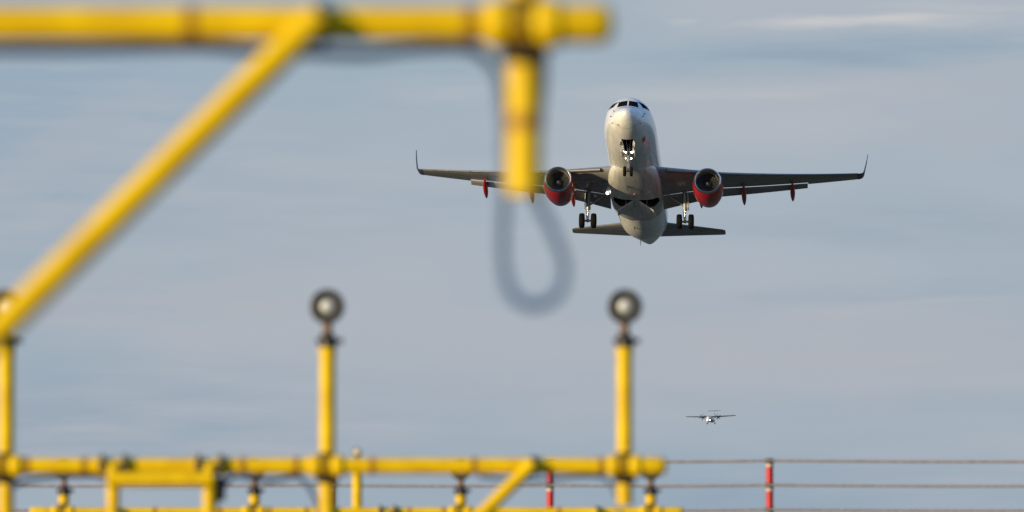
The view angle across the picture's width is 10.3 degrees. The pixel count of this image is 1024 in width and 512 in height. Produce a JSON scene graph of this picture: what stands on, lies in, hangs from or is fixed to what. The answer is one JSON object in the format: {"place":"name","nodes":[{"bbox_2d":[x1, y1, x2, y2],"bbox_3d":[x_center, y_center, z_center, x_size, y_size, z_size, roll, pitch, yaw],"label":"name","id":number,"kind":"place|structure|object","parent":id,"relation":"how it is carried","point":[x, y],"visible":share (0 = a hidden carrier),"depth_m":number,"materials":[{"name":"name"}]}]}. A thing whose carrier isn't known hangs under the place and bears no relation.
{"place":"outdoors","nodes":[
{"label":"outdoors","id":0,"kind":"place"},
{"bbox_2d":[0,0,1023,511],"label":"sky","id":1,"kind":"structure","parent":0,"point":[879,315],"materials":[{"name":"blue"}]},
{"bbox_2d":[416,98,867,244],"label":"jet airliner","id":2,"kind":"object","parent":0,"point":[635,182],"visible":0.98,"depth_m":440.98,"materials":[{"name":"white paint"}]},
{"bbox_2d":[621,146,624,157],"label":"gear bay door","id":3,"kind":"structure","parent":2,"relation":"in","point":[622,151],"depth_m":430.95,"materials":[{"name":"paint"}]},
{"bbox_2d":[618,200,634,215],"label":"gear bay door","id":4,"kind":"structure","parent":2,"relation":"in","point":[630,205],"depth_m":442.74,"materials":[{"name":"paint"}]},
{"bbox_2d":[638,200,655,215],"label":"gear bay door","id":5,"kind":"structure","parent":2,"relation":"in","point":[641,205],"depth_m":442.58,"materials":[{"name":"paint"}]},
{"bbox_2d":[686,410,735,423],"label":"propeller airliner","id":6,"kind":"object","parent":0,"point":[710,418],"visible":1,"depth_m":3058.75,"materials":[{"name":"paint"}]},
{"label":"ground","id":7,"kind":"structure","parent":0,"visible":0},
{"bbox_2d":[0,1,613,349],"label":"approach light gantry","id":8,"kind":"object","parent":7,"relation":"on","point":[291,34],"visible":1,"depth_m":15.00,"materials":[{"name":"yellow metal"}]},
{"bbox_2d":[483,0,563,195],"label":"approach light","id":9,"kind":"object","parent":8,"relation":"attached to","point":[524,118],"visible":0.98,"depth_m":15.07,"materials":[{"name":"yellow metal"}]},
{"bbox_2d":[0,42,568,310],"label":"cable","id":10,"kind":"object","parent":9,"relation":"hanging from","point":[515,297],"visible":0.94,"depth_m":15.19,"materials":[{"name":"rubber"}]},
{"bbox_2d":[0,454,666,511],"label":"approach light gantry","id":11,"kind":"object","parent":7,"relation":"on","point":[125,470],"visible":1,"depth_m":32.94,"materials":[{"name":"yellow metal"}]},
{"bbox_2d":[0,289,22,511],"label":"approach light","id":12,"kind":"object","parent":11,"relation":"attached to","point":[7,382],"visible":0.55,"depth_m":33.04,"materials":[{"name":"yellow metal"}]},
{"bbox_2d":[10,474,120,511],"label":"cable","id":13,"kind":"object","parent":11,"relation":"attached to","point":[43,477],"visible":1,"depth_m":33.02,"materials":[{"name":"rubber"}]},
{"bbox_2d":[216,477,224,500],"bbox_3d":[-1.690,1.332,32.975,0.055,0.175,0.070,0,-3,0],"label":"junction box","id":14,"kind":"object","parent":11,"relation":"attached to","point":[220,489],"visible":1,"depth_m":32.94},
{"bbox_2d":[216,473,251,505],"bbox_3d":[-1.673,1.409,32.951,0.337,0.304,0.028,0,-3,0],"label":"cable","id":15,"kind":"object","parent":11,"relation":"hanging from","point":[229,479],"visible":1,"depth_m":32.95,"materials":[{"name":"rubber"}]},
{"bbox_2d":[308,289,344,511],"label":"approach light","id":16,"kind":"object","parent":11,"relation":"attached to","point":[327,306],"visible":1,"depth_m":33.03,"materials":[{"name":"yellow metal"}]},
{"bbox_2d":[241,474,319,511],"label":"cable","id":17,"kind":"object","parent":16,"relation":"attached to","point":[304,481],"visible":1,"depth_m":33.05,"materials":[{"name":"rubber"}]},
{"bbox_2d":[606,289,642,504],"bbox_3d":[0.655,0.822,33.073,0.251,1.254,0.289,0,-3,0],"label":"approach light","id":18,"kind":"object","parent":11,"relation":"attached to","point":[624,306],"visible":1,"depth_m":33.03,"materials":[{"name":"yellow metal"}]},
{"bbox_2d":[479,474,620,511],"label":"cable","id":19,"kind":"object","parent":18,"relation":"attached to","point":[607,480],"visible":1,"depth_m":33.06,"materials":[{"name":"rubber"}]},
{"bbox_2d":[30,505,683,511],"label":"approach light gantry","id":20,"kind":"object","parent":7,"relation":"on","point":[394,508],"visible":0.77,"depth_m":50.91,"materials":[{"name":"yellow metal"}]},
{"bbox_2d":[51,457,74,511],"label":"approach light","id":21,"kind":"object","parent":20,"relation":"attached to","point":[64,491],"visible":0.52,"depth_m":50.99,"materials":[{"name":"yellow metal"}]},
{"bbox_2d":[242,457,265,511],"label":"approach light","id":22,"kind":"object","parent":20,"relation":"attached to","point":[254,490],"visible":0.38,"depth_m":50.99,"materials":[{"name":"yellow metal"}]},
{"bbox_2d":[352,447,361,506],"bbox_3d":[-1.390,2.064,51.064,0.089,0.698,0.095,0,-3,0],"label":"marker lamp","id":23,"kind":"object","parent":20,"relation":"attached to","point":[356,489],"visible":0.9,"depth_m":51.02,"materials":[{"name":"yellow metal"}]},
{"bbox_2d":[449,457,472,511],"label":"approach light","id":24,"kind":"object","parent":20,"relation":"attached to","point":[461,491],"visible":0.52,"depth_m":50.99,"materials":[{"name":"yellow metal"}]},
{"bbox_2d":[639,475,662,511],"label":"approach light","id":25,"kind":"object","parent":20,"relation":"attached to","point":[651,491],"visible":0.51,"depth_m":50.99,"materials":[{"name":"yellow metal"}]},
{"bbox_2d":[14,458,1023,511],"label":"wire fence","id":26,"kind":"object","parent":7,"relation":"on","point":[769,485],"visible":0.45,"depth_m":79.85,"materials":[{"name":"black metal"}]}
]}

